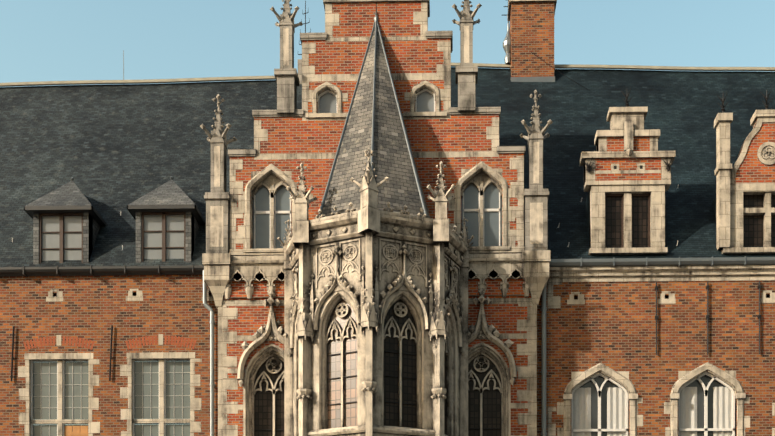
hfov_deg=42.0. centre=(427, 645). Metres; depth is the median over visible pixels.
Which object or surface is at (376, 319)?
oriel
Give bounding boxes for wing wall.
[0,264,217,435]
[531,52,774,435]
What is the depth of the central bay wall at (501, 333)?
24.82 m
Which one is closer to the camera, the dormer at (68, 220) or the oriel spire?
the oriel spire
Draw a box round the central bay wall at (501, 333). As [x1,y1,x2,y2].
[218,253,536,435]
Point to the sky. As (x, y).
(41, 40)
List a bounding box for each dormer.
[24,177,106,263]
[127,176,205,262]
[580,88,674,254]
[712,89,774,253]
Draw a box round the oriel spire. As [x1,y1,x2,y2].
[318,2,429,217]
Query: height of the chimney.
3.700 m
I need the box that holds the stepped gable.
[200,0,552,307]
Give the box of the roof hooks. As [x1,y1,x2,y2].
[12,50,678,249]
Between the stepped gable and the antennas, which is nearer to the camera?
the stepped gable
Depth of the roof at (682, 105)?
28.21 m
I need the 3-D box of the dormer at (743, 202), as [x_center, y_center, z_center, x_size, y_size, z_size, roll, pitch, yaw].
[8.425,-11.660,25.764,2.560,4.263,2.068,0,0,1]
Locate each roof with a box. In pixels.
[0,76,301,266]
[451,63,774,258]
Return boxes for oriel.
[277,148,473,435]
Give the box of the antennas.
[298,0,510,83]
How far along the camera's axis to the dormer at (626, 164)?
24.97 m
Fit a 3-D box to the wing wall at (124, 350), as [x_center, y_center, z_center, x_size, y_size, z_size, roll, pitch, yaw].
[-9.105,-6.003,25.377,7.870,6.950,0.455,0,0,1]
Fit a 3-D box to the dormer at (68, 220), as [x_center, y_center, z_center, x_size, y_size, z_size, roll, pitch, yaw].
[-9.193,-10.793,26.053,1.720,2.650,1.812,0,0,1]
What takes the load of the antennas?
on the roof at (682, 105)
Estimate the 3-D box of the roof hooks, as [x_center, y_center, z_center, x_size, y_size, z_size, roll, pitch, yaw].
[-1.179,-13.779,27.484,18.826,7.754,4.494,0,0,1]
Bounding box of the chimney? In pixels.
[507,0,556,81]
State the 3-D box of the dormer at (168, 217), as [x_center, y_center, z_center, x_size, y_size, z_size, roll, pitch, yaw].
[-6.604,-10.793,25.990,1.720,2.650,1.812,0,0,1]
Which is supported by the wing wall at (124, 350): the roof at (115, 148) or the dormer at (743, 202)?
the roof at (115, 148)

